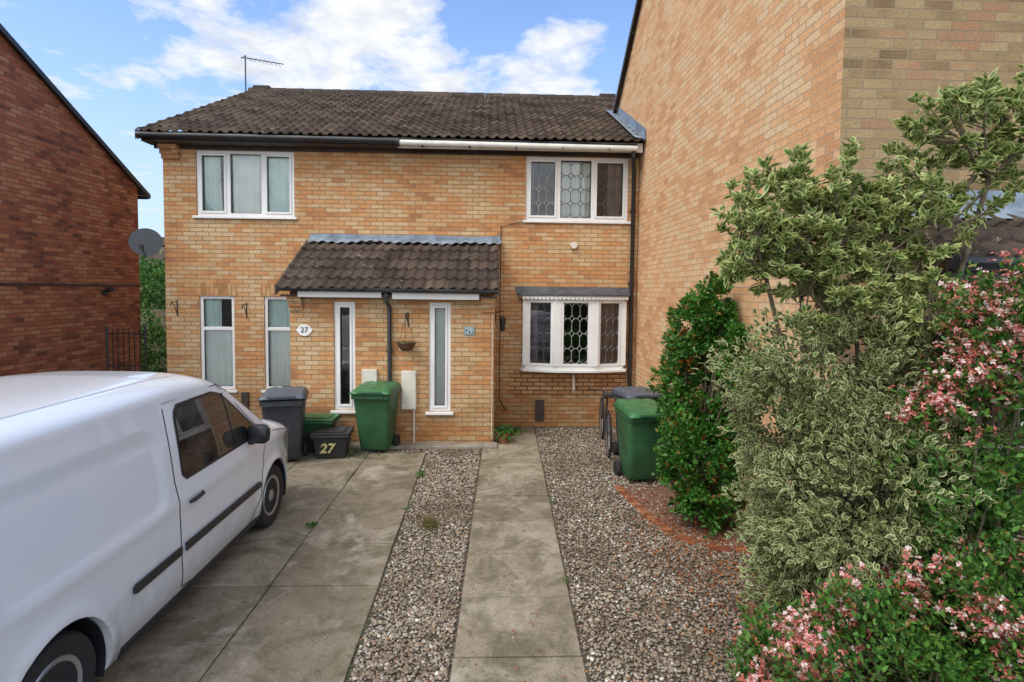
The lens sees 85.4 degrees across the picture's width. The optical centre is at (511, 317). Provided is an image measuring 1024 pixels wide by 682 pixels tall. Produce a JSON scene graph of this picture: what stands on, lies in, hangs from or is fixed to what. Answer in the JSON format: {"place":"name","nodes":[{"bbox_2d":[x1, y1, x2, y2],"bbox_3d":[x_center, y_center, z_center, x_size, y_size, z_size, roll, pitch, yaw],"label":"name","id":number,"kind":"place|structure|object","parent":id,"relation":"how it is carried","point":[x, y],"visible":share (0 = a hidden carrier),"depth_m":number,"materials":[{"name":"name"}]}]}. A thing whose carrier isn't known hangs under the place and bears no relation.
{"place":"outdoors","nodes":[
{"label":"outdoors","id":0,"kind":"place"},
{"bbox_2d":[0,34,141,376],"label":"walls","id":1,"kind":"structure","parent":0,"point":[68,201],"depth_m":9.87,"materials":[{"name":"red brick"}]},
{"bbox_2d":[0,283,139,285],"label":"drip band","id":2,"kind":"object","parent":1,"relation":"attached to","point":[47,284],"visible":1,"depth_m":9.96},
{"bbox_2d":[0,30,146,195],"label":"roof","id":3,"kind":"structure","parent":1,"relation":"on","point":[141,192],"depth_m":10.14,"materials":[{"name":"tile"}]},
{"bbox_2d":[0,23,150,198],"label":"verge","id":4,"kind":"structure","parent":3,"relation":"attached to","point":[48,81],"depth_m":9.96,"materials":[{"name":"black plastic"}]},
{"bbox_2d":[139,237,164,304],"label":"distant house","id":5,"kind":"structure","parent":0,"point":[158,256],"depth_m":36.30,"materials":[{"name":"beige brick"}]},
{"bbox_2d":[94,453,425,681],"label":"driveway","id":6,"kind":"structure","parent":0,"point":[188,635],"depth_m":4.55,"materials":[{"name":"concrete"}]},
{"bbox_2d":[0,371,287,681],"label":"white van","id":7,"kind":"object","parent":6,"relation":"on","point":[135,506],"visible":1,"depth_m":3.44,"materials":[{"name":"paint"}]},
{"bbox_2d":[257,386,308,459],"bbox_3d":[-3.235,1.546,7.907,0.610,1.043,0.825,0,3,-16],"label":"wheelie bin","id":8,"kind":"object","parent":6,"relation":"on","point":[285,406],"visible":0.85,"depth_m":7.68,"materials":[{"name":"grey plastic"}]},
{"bbox_2d":[221,460,427,681],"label":"joint moss","id":9,"kind":"object","parent":6,"relation":"on","point":[367,613],"visible":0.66,"depth_m":4.38,"materials":[{"name":"green plant"}]},
{"bbox_2d":[309,426,353,458],"bbox_3d":[-2.653,1.847,8.210,0.560,0.405,0.450,0,3,-7],"label":"recycling box","id":10,"kind":"object","parent":6,"relation":"on","point":[332,442],"visible":1,"depth_m":8.04,"materials":[{"name":"black plastic"}]},
{"bbox_2d":[348,381,400,449],"bbox_3d":[-2.059,1.528,8.421,0.610,1.032,0.826,1,3,2],"label":"wheelie bin","id":11,"kind":"object","parent":6,"relation":"on","point":[375,404],"visible":0.99,"depth_m":8.21,"materials":[{"name":"green plastic"}]},
{"bbox_2d":[0,0,635,236],"label":"sky","id":12,"kind":"structure","parent":0,"point":[125,66],"materials":[{"name":"blue"}]},
{"bbox_2d":[227,449,422,644],"bbox_3d":[-4.634,2.252,4.198,7.100,0.001,11.500,0,3,-2],"label":"driveway base","id":13,"kind":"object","parent":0,"point":[421,450],"depth_m":8.55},
{"bbox_2d":[302,434,314,451],"bbox_3d":[-2.969,1.887,8.501,0.450,0.288,0.300,0,3,-2],"label":"plastic crate","id":14,"kind":"object","parent":13,"relation":"on","point":[306,438],"visible":0.06,"depth_m":8.35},
{"bbox_2d":[304,413,340,433],"bbox_3d":[-2.962,1.619,8.488,0.560,0.245,0.450,0,3,-2],"label":"recycling box","id":15,"kind":"object","parent":14,"relation":"on","point":[313,421],"visible":0.68,"depth_m":8.32,"materials":[{"name":"green plastic"}]},
{"bbox_2d":[286,291,494,441],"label":"porch walls","id":16,"kind":"structure","parent":13,"relation":"on","point":[312,362],"depth_m":8.78,"materials":[{"name":"brick"}]},
{"bbox_2d":[334,302,354,409],"bbox_3d":[-2.640,0.607,8.814,0.330,1.720,0.070,0,3,-2],"label":"window frame","id":17,"kind":"object","parent":16,"relation":"attached to","point":[336,304],"visible":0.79,"depth_m":8.78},
{"bbox_2d":[338,305,351,406],"bbox_3d":[-2.639,0.609,8.786,0.220,1.610,0.046,0,3,-2],"label":"window sash","id":18,"kind":"object","parent":17,"relation":"in","point":[339,378],"depth_m":8.77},
{"bbox_2d":[341,308,349,402],"bbox_3d":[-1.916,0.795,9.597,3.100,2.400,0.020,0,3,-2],"label":"window pane","id":19,"kind":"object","parent":16,"relation":"attached to","point":[345,336],"depth_m":9.54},
{"bbox_2d":[362,369,376,383],"bbox_3d":[-2.247,1.115,8.761,0.240,0.600,0.053,0,3,-2],"label":"meter box","id":20,"kind":"object","parent":16,"relation":"attached to","point":[369,374],"visible":0.45,"depth_m":8.72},
{"bbox_2d":[274,241,498,289],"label":"porch roof tiles","id":21,"kind":"object","parent":16,"relation":"on","point":[359,266],"visible":1,"depth_m":9.01,"materials":[{"name":"tile"}]},
{"bbox_2d":[308,234,501,244],"bbox_3d":[-1.875,-1.374,9.794,3.380,0.181,0.150,0,3,-2],"label":"porch flashing","id":22,"kind":"object","parent":21,"relation":"on","point":[348,238],"visible":1,"depth_m":9.83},
{"bbox_2d":[298,291,478,299],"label":"porch fascia","id":23,"kind":"structure","parent":16,"relation":"attached to","point":[439,296],"depth_m":8.53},
{"bbox_2d":[276,285,496,293],"bbox_3d":[-1.903,-0.424,8.469,3.361,0.106,0.090,0,3,-2],"label":"porch gutter","id":24,"kind":"object","parent":23,"relation":"attached to","point":[421,290],"visible":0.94,"depth_m":8.44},
{"bbox_2d":[384,293,393,381],"bbox_3d":[-1.925,0.789,8.640,0.110,2.350,0.287,0,3,-2],"label":"porch downpipe","id":25,"kind":"object","parent":16,"relation":"attached to","point":[389,350],"visible":0.75,"depth_m":8.69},
{"bbox_2d":[391,312,416,350],"bbox_3d":[-1.644,0.222,8.556,0.434,0.597,0.311,-2,4,-42],"label":"hanging basket","id":26,"kind":"object","parent":16,"relation":"attached to","point":[407,345],"visible":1,"depth_m":8.51,"materials":[{"name":"brown wicker"}]},
{"bbox_2d":[429,302,450,410],"bbox_3d":[-1.149,0.630,8.871,0.345,1.740,0.070,0,3,-2],"label":"window frame","id":27,"kind":"object","parent":16,"relation":"attached to","point":[431,304],"visible":0.9,"depth_m":8.84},
{"bbox_2d":[435,309,444,404],"bbox_3d":[-1.164,0.636,8.937,0.230,1.600,0.031,0,3,-3],"label":"curtain","id":28,"kind":"object","parent":27,"relation":"hanging from","point":[440,360],"visible":0.59,"depth_m":8.94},
{"bbox_2d":[432,306,447,407],"bbox_3d":[-1.148,0.631,8.844,0.235,1.630,0.046,0,3,-2],"label":"window sash","id":29,"kind":"object","parent":27,"relation":"in","point":[433,359],"depth_m":8.82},
{"bbox_2d":[349,442,496,448],"bbox_3d":[-1.893,2.017,8.724,3.320,0.050,0.250,0,3,-2],"label":"porch step","id":30,"kind":"object","parent":13,"relation":"on","point":[443,445],"visible":0.49,"depth_m":8.67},
{"bbox_2d":[402,372,414,408],"bbox_3d":[-1.629,1.152,8.753,0.205,0.580,0.012,0,3,-2],"label":"meter box door","id":31,"kind":"structure","parent":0,"point":[408,390],"depth_m":8.75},
{"bbox_2d":[450,426,586,681],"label":"garden path","id":32,"kind":"structure","parent":0,"point":[485,633],"depth_m":4.66,"materials":[{"name":"concrete"}]},
{"bbox_2d":[311,447,676,681],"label":"loose stones","id":33,"kind":"object","parent":32,"relation":"on","point":[504,575],"visible":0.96,"depth_m":4.69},
{"bbox_2d":[490,423,518,443],"bbox_3d":[-0.115,1.872,9.012,0.486,0.347,0.509,0,3,-2],"label":"potted plant","id":34,"kind":"object","parent":32,"relation":"on","point":[503,436],"visible":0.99,"depth_m":8.94,"materials":[{"name":"green plant"}]},
{"bbox_2d":[531,163,554,214],"bbox_3d":[0.552,-2.308,9.986,0.442,1.002,0.012,0,3,-2],"label":"window leading","id":35,"kind":"object","parent":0,"point":[543,189],"depth_m":9.98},
{"bbox_2d":[533,186,589,363],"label":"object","id":36,"kind":"structure","parent":0,"point":[575,311],"depth_m":13.58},
{"bbox_2d":[597,164,622,215],"bbox_3d":[1.761,-2.297,10.032,0.482,1.002,0.012,0,3,-2],"label":"window leading","id":37,"kind":"object","parent":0,"point":[609,190],"depth_m":10.03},
{"bbox_2d":[949,255,1023,271],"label":"canopy gutter","id":38,"kind":"object","parent":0,"point":[980,260],"visible":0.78,"depth_m":3.53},
{"label":"ground","id":39,"kind":"structure","parent":0,"visible":0},
{"bbox_2d":[105,325,146,371],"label":"metal gate","id":40,"kind":"structure","parent":39,"relation":"on","point":[123,333],"depth_m":10.37,"materials":[{"name":"black metal"}]},
{"bbox_2d":[139,250,165,308],"bbox_3d":[-15.793,-1.038,23.270,8.597,4.594,4.912,3,4,41],"label":"distant tree","id":41,"kind":"object","parent":39,"relation":"on","point":[152,278],"visible":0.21,"depth_m":21.30,"materials":[{"name":"green plant"}]},
{"bbox_2d":[140,296,166,372],"bbox_3d":[-10.713,0.446,15.189,4.843,2.486,3.124,3,4,44],"label":"garden hedge","id":42,"kind":"object","parent":39,"relation":"on","point":[159,334],"visible":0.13,"depth_m":14.90,"materials":[{"name":"green plant"}]},
{"bbox_2d":[140,309,166,364],"bbox_3d":[-9.268,0.637,17.627,5.840,1.750,0.020,0,3,-2],"label":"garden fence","id":43,"kind":"object","parent":39,"relation":"on","point":[163,313],"visible":0.06,"depth_m":17.52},
{"bbox_2d":[163,130,638,426],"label":"walls","id":44,"kind":"structure","parent":39,"relation":"on","point":[407,194],"depth_m":9.86,"materials":[{"name":"brick"}]},
{"bbox_2d":[128,228,164,255],"bbox_3d":[-6.189,-1.296,9.551,0.467,0.490,0.565,3,4,36],"label":"satellite dish","id":45,"kind":"object","parent":44,"relation":"attached to","point":[145,241],"visible":0.99,"depth_m":9.56,"materials":[{"name":"grey metal"}]},
{"bbox_2d":[157,144,179,158],"bbox_3d":[-5.918,-2.863,9.574,0.302,0.225,0.149,0,3,-2],"label":"corbel","id":46,"kind":"object","parent":44,"relation":"attached to","point":[169,151],"visible":1,"depth_m":9.55,"materials":[{"name":"brick"}]},
{"bbox_2d":[200,296,234,388],"bbox_3d":[-5.228,0.450,9.910,0.600,1.670,0.070,0,3,-2],"label":"window frame","id":47,"kind":"object","parent":44,"relation":"attached to","point":[203,328],"visible":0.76,"depth_m":9.87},
{"bbox_2d":[205,299,221,330],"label":"curtain","id":48,"kind":"object","parent":47,"relation":"attached to","point":[213,309],"visible":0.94,"depth_m":9.94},
{"bbox_2d":[206,330,232,385],"bbox_3d":[-5.233,0.731,9.978,0.520,1.020,0.033,0,3,-2],"label":"curtain","id":49,"kind":"object","parent":47,"relation":"hanging from","point":[219,367],"visible":0.91,"depth_m":9.98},
{"bbox_2d":[195,283,289,295],"bbox_3d":[-4.657,-0.489,9.840,1.840,0.220,0.058,0,3,-2],"label":"soldier course","id":50,"kind":"object","parent":44,"relation":"attached to","point":[215,289],"visible":0.71,"depth_m":9.79,"materials":[{"name":"brick"}]},
{"bbox_2d":[192,215,296,219],"bbox_3d":[-4.677,-1.751,9.743,1.790,0.043,0.079,0,3,-2],"label":"window sill","id":51,"kind":"structure","parent":44,"relation":"attached to","point":[246,217],"depth_m":9.71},
{"bbox_2d":[197,150,294,216],"bbox_3d":[-4.674,-2.347,9.788,1.690,1.140,0.070,0,3,-2],"label":"window frame","id":52,"kind":"object","parent":44,"relation":"attached to","point":[228,174],"visible":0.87,"depth_m":9.75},
{"bbox_2d":[203,156,222,210],"bbox_3d":[-5.286,-2.355,9.823,0.350,1.100,0.041,0,3,-2],"label":"curtain","id":53,"kind":"object","parent":52,"relation":"hanging from","point":[212,186],"visible":0.96,"depth_m":9.82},
{"bbox_2d":[199,153,291,213],"bbox_3d":[-4.673,-2.346,9.760,1.580,1.030,0.046,0,3,-2],"label":"window sash","id":54,"kind":"object","parent":52,"relation":"in","point":[225,184],"depth_m":9.74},
{"bbox_2d":[202,154,288,213],"bbox_3d":[-4.673,-2.347,9.779,1.510,1.030,0.028,0,3,-2],"label":"window gasket","id":55,"kind":"object","parent":54,"relation":"attached to","point":[231,180],"depth_m":9.77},
{"bbox_2d":[233,155,260,212],"bbox_3d":[-4.691,-2.350,9.842,0.500,1.100,0.033,0,3,-2],"label":"curtain","id":56,"kind":"object","parent":52,"relation":"hanging from","point":[246,183],"visible":0.91,"depth_m":9.84,"materials":[{"name":"fabric"}]},
{"bbox_2d":[268,158,289,211],"bbox_3d":[-4.096,-2.345,9.863,0.471,1.100,0.041,0,3,-3],"label":"curtain","id":57,"kind":"object","parent":52,"relation":"hanging from","point":[278,184],"visible":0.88,"depth_m":9.86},
{"bbox_2d":[265,296,289,388],"bbox_3d":[-4.109,0.459,9.953,0.600,1.670,0.070,0,3,-2],"label":"window frame","id":58,"kind":"object","parent":44,"relation":"attached to","point":[267,328],"visible":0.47,"depth_m":9.91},
{"bbox_2d":[269,300,289,326],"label":"curtain","id":59,"kind":"object","parent":58,"relation":"attached to","point":[279,313],"visible":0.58,"depth_m":10.00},
{"bbox_2d":[269,331,290,385],"bbox_3d":[-4.109,0.741,10.023,0.530,1.020,0.040,0,3,-2],"label":"curtain","id":60,"kind":"object","parent":58,"relation":"hanging from","point":[279,358],"visible":0.68,"depth_m":10.02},
{"bbox_2d":[135,91,646,141],"bbox_3d":[-1.672,-4.263,11.521,9.330,2.211,4.454,0,3,-2],"label":"roof tiles front","id":61,"kind":"object","parent":44,"relation":"attached to","point":[504,117],"visible":0.92,"depth_m":10.86,"materials":[{"name":"tile"}]},
{"bbox_2d":[135,131,395,143],"bbox_3d":[-4.116,-3.030,9.349,4.300,0.125,0.110,0,3,-2],"label":"black gutter","id":62,"kind":"object","parent":61,"relation":"attached to","point":[266,137],"visible":0.91,"depth_m":9.31,"materials":[{"name":"plastic"}]},
{"bbox_2d":[158,93,610,135],"bbox_3d":[-2.087,-4.303,11.494,8.250,2.054,4.146,0,3,-2],"label":"roof moss","id":63,"kind":"object","parent":61,"relation":"on","point":[406,103],"visible":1,"depth_m":11.00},
{"bbox_2d":[605,106,645,138],"bbox_3d":[2.163,-3.869,10.806,0.185,1.480,2.600,0,3,-2],"label":"roof flashing","id":64,"kind":"object","parent":61,"relation":"on","point":[630,121],"visible":0.88,"depth_m":10.52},
{"bbox_2d":[143,141,639,154],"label":"soffit","id":65,"kind":"structure","parent":44,"relation":"attached to","point":[279,145],"depth_m":9.63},
{"bbox_2d":[141,131,397,145],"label":"brown fascia","id":66,"kind":"structure","parent":65,"relation":"attached to","point":[233,141],"depth_m":9.41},
{"bbox_2d":[154,145,638,157],"bbox_3d":[-1.967,-2.921,9.780,8.470,0.053,0.028,0,3,-2],"label":"soffit batten","id":67,"kind":"object","parent":65,"relation":"attached to","point":[405,151],"visible":1,"depth_m":9.77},
{"bbox_2d":[398,141,642,152],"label":"white fascia","id":68,"kind":"structure","parent":65,"relation":"attached to","point":[640,147],"depth_m":9.58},
{"bbox_2d":[399,139,637,151],"bbox_3d":[0.111,-2.947,9.513,4.101,0.124,0.104,0,3,-2],"label":"white gutter","id":69,"kind":"object","parent":68,"relation":"attached to","point":[512,145],"visible":0.94,"depth_m":9.47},
{"bbox_2d":[398,137,637,149],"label":"gutter clips","id":70,"kind":"object","parent":69,"relation":"attached to","point":[517,141],"visible":1,"depth_m":9.48,"materials":[{"name":"black plastic"}]},
{"bbox_2d":[248,87,615,100],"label":"ridge tiles","id":71,"kind":"object","parent":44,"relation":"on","point":[450,94],"visible":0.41,"depth_m":13.57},
{"bbox_2d":[499,221,522,410],"bbox_3d":[-0.011,-0.017,10.004,0.418,3.429,0.016,0,3,-2],"label":"cable","id":72,"kind":"object","parent":44,"relation":"attached to","point":[500,315],"visible":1,"depth_m":9.98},
{"bbox_2d":[510,370,624,394],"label":"brick wall","id":73,"kind":"structure","parent":44,"relation":"attached to","point":[521,382],"depth_m":10.09,"materials":[{"name":"brick"}]},
{"bbox_2d":[515,287,630,295],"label":"bay lead roof","id":74,"kind":"structure","parent":44,"relation":"attached to","point":[565,291],"depth_m":9.84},
{"bbox_2d":[519,368,626,372],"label":"bay sill","id":75,"kind":"structure","parent":44,"relation":"attached to","point":[572,371],"depth_m":9.81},
{"bbox_2d":[521,297,625,369],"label":"bay rails","id":76,"kind":"object","parent":44,"relation":"attached to","point":[571,368],"visible":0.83,"depth_m":9.82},
{"bbox_2d":[530,303,537,362],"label":"curtain","id":77,"kind":"object","parent":76,"relation":"hanging from","point":[533,351],"visible":0.59,"depth_m":10.06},
{"bbox_2d":[528,300,552,365],"bbox_3d":[0.507,0.277,9.850,0.448,1.160,0.052,1,3,14],"label":"bay sash","id":78,"kind":"object","parent":76,"relation":"in","point":[529,330],"visible":1,"depth_m":9.83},
{"bbox_2d":[530,303,550,362],"bbox_3d":[0.507,0.277,9.848,0.378,1.070,0.010,1,3,14],"label":"window leading","id":79,"kind":"object","parent":76,"relation":"attached to","point":[538,331],"depth_m":9.85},
{"bbox_2d":[522,300,626,366],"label":"bay mullions","id":80,"kind":"object","parent":76,"relation":"attached to","point":[557,330],"visible":1,"depth_m":9.78,"materials":[{"name":"plastic"}]},
{"bbox_2d":[563,327,586,363],"bbox_3d":[1.170,0.552,10.035,0.535,0.795,0.336,0,3,-2],"label":"window plant","id":81,"kind":"object","parent":76,"relation":"on","point":[575,339],"depth_m":9.98,"materials":[{"name":"green plant"}]},
{"bbox_2d":[563,303,587,363],"bbox_3d":[1.123,0.287,9.789,0.440,1.070,0.010,0,3,-2],"label":"window leading","id":82,"kind":"object","parent":76,"relation":"attached to","point":[578,335],"depth_m":9.79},
{"bbox_2d":[561,301,590,366],"bbox_3d":[1.123,0.287,9.791,0.510,1.160,0.052,0,3,-2],"label":"bay sash","id":83,"kind":"object","parent":76,"relation":"in","point":[588,346],"visible":1,"depth_m":9.77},
{"bbox_2d":[600,303,617,363],"bbox_3d":[1.756,0.282,10.123,0.390,1.250,0.065,0,3,-2],"label":"curtain","id":84,"kind":"object","parent":76,"relation":"hanging from","point":[609,341],"visible":0.56,"depth_m":10.12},
{"bbox_2d":[598,301,621,365],"bbox_3d":[1.733,0.288,9.897,0.448,1.160,0.052,0,3,-18],"label":"bay sash","id":85,"kind":"object","parent":76,"relation":"in","point":[619,338],"visible":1,"depth_m":9.91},
{"bbox_2d":[519,295,628,299],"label":"bay trim","id":86,"kind":"structure","parent":44,"relation":"attached to","point":[580,297],"depth_m":9.71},
{"bbox_2d":[523,220,630,223],"bbox_3d":[1.163,-1.711,9.966,1.940,0.043,0.079,0,3,-2],"label":"window sill","id":87,"kind":"structure","parent":44,"relation":"attached to","point":[581,222],"depth_m":9.93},
{"bbox_2d":[526,157,627,220],"bbox_3d":[1.167,-2.302,10.012,1.840,1.130,0.070,0,3,-2],"label":"window frame","id":88,"kind":"object","parent":44,"relation":"attached to","point":[560,159],"visible":0.88,"depth_m":9.97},
{"bbox_2d":[561,163,589,217],"bbox_3d":[1.143,-2.276,10.088,0.540,1.050,0.033,0,3,-2],"label":"curtain","id":89,"kind":"object","parent":88,"relation":"hanging from","point":[576,169],"visible":0.91,"depth_m":10.09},
{"bbox_2d":[561,161,590,217],"bbox_3d":[1.147,-2.302,10.008,0.552,1.002,0.012,0,3,-2],"label":"window leading","id":90,"kind":"object","parent":88,"relation":"attached to","point":[575,189],"depth_m":10.01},
{"bbox_2d":[529,160,624,218],"bbox_3d":[1.168,-2.301,9.984,1.730,1.020,0.046,0,3,-2],"label":"window sash","id":91,"kind":"object","parent":88,"relation":"in","point":[595,210],"depth_m":9.96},
{"bbox_2d":[531,161,622,217],"bbox_3d":[1.167,-2.302,10.003,1.660,1.020,0.028,0,3,-2],"label":"window gasket","id":92,"kind":"object","parent":88,"relation":"attached to","point":[590,186],"depth_m":9.99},
{"bbox_2d":[607,164,621,215],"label":"curtain","id":93,"kind":"object","parent":88,"relation":"hanging from","point":[616,183],"visible":0.82,"depth_m":10.11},
{"bbox_2d":[626,151,635,385],"bbox_3d":[2.127,-0.506,9.879,0.113,4.856,0.412,1,3,9],"label":"downpipe","id":94,"kind":"object","parent":44,"relation":"attached to","point":[632,211],"visible":0.83,"depth_m":9.96,"materials":[{"name":"black plastic"}]},
{"bbox_2d":[301,427,797,681],"bbox_3d":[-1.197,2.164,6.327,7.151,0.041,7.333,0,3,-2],"label":"gravel","id":95,"kind":"structure","parent":39,"relation":"on","point":[388,656],"depth_m":4.78,"materials":[{"name":"gravel"}]},
{"bbox_2d":[414,510,445,530],"bbox_3d":[-0.851,2.118,5.805,0.358,0.144,0.383,3,3,33],"label":"dry weed","id":96,"kind":"object","parent":95,"relation":"on","point":[429,522],"visible":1,"depth_m":5.83,"materials":[{"name":"brown plant"}]},
{"bbox_2d":[359,432,772,681],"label":"fallen leaves","id":97,"kind":"object","parent":95,"relation":"on","point":[511,584],"visible":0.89,"depth_m":4.78,"materials":[{"name":"orange plant"}]},
{"bbox_2d":[588,388,612,457],"bbox_3d":[1.488,1.619,8.857,0.522,0.899,1.731,1,3,4],"label":"bicycle","id":98,"kind":"object","parent":95,"relation":"on","point":[606,419],"visible":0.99,"depth_m":8.63,"materials":[{"name":"metal"}]},
{"bbox_2d":[611,386,662,454],"bbox_3d":[1.855,1.581,8.202,0.610,1.050,0.824,0,3,-7],"label":"wheelie bin","id":99,"kind":"object","parent":95,"relation":"on","point":[629,392],"visible":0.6,"depth_m":8.13,"materials":[{"name":"grey plastic"}]},
{"bbox_2d":[613,398,666,479],"bbox_3d":[1.710,1.637,7.266,0.610,1.030,0.827,0,3,-6],"label":"wheelie bin","id":100,"kind":"object","parent":95,"relation":"on","point":[638,422],"visible":0.86,"depth_m":7.08,"materials":[{"name":"green plastic"}]},
{"bbox_2d":[572,463,785,681],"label":"leaf litter","id":101,"kind":"object","parent":95,"relation":"on","point":[710,603],"visible":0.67,"depth_m":5.08,"materials":[{"name":"plant"}]},
{"bbox_2d":[614,485,751,554],"bbox_3d":[1.664,2.208,6.074,0.500,0.050,2.064,-1,3,-30],"label":"brick edging","id":102,"kind":"object","parent":95,"relation":"on","point":[643,510],"visible":0.81,"depth_m":5.87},
{"bbox_2d":[622,486,748,549],"bbox_3d":[1.875,2.197,6.195,1.020,0.001,1.800,0,3,-2],"label":"plant bed","id":103,"kind":"object","parent":95,"relation":"on","point":[676,529],"visible":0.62,"depth_m":6.06,"materials":[{"name":"soil"}]},
{"bbox_2d":[646,271,753,539],"bbox_3d":[2.002,0.860,6.161,1.069,2.745,1.669,0,3,-2],"label":"climbing shrub","id":104,"kind":"object","parent":103,"relation":"on","point":[693,430],"visible":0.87,"depth_m":5.88,"materials":[{"name":"green plant"}]},
{"bbox_2d":[743,592,948,681],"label":"shrub bed","id":105,"kind":"object","parent":95,"relation":"on","point":[756,628],"visible":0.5,"depth_m":3.92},
{"bbox_2d":[692,269,1023,681],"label":"euonymus bush","id":106,"kind":"object","parent":105,"relation":"on","point":[796,546],"visible":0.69,"depth_m":3.13,"materials":[{"name":"green plant"}]},
{"bbox_2d":[708,64,1023,571],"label":"variegated shrub","id":107,"kind":"object","parent":105,"relation":"on","point":[778,243],"visible":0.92,"depth_m":3.17,"materials":[{"name":"green plant"}]},
{"bbox_2d":[723,522,1023,681],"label":"abelia bush","id":108,"kind":"object","parent":105,"relation":"on","point":[821,652],"visible":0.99,"depth_m":2.60,"materials":[{"name":"green plant"}]},
{"bbox_2d":[876,248,1023,660],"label":"abelia bush","id":109,"kind":"object","parent":105,"relation":"on","point":[1004,372],"visible":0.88,"depth_m":2.74,"materials":[{"name":"green plant"}]},
{"bbox_2d":[614,0,844,538],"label":"side wall","id":110,"kind":"structure","parent":39,"relation":"on","point":[715,94],"depth_m":6.66,"materials":[{"name":"orange brick"}]},
{"bbox_2d":[831,0,1023,562],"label":"front wall","id":111,"kind":"structure","parent":39,"relation":"on","point":[896,53],"depth_m":4.23,"materials":[{"name":"beige brick"}]},
{"bbox_2d":[614,0,641,112],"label":"roof verge trim","id":112,"kind":"structure","parent":111,"relation":"on","point":[629,50],"depth_m":10.72,"materials":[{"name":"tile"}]},
{"bbox_2d":[900,213,1023,256],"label":"canopy tiles","id":113,"kind":"object","parent":111,"relation":"attached to","point":[998,235],"visible":0.34,"depth_m":3.82,"materials":[{"name":"tile"}]},
{"bbox_2d":[911,190,1023,217],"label":"canopy flashing","id":114,"kind":"object","parent":111,"relation":"attached to","point":[1016,208],"depth_m":4.27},
{"bbox_2d":[946,263,1022,282],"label":"canopy fascia","id":115,"kind":"structure","parent":111,"relation":"attached to","point":[953,272],"depth_m":3.63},
{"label":"roof tiles","id":116,"kind":"object","parent":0,"visible":0},
{"bbox_2d":[613,0,637,112],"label":"verge board","id":117,"kind":"object","parent":116,"relation":"on","point":[634,13],"visible":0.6,"depth_m":10.73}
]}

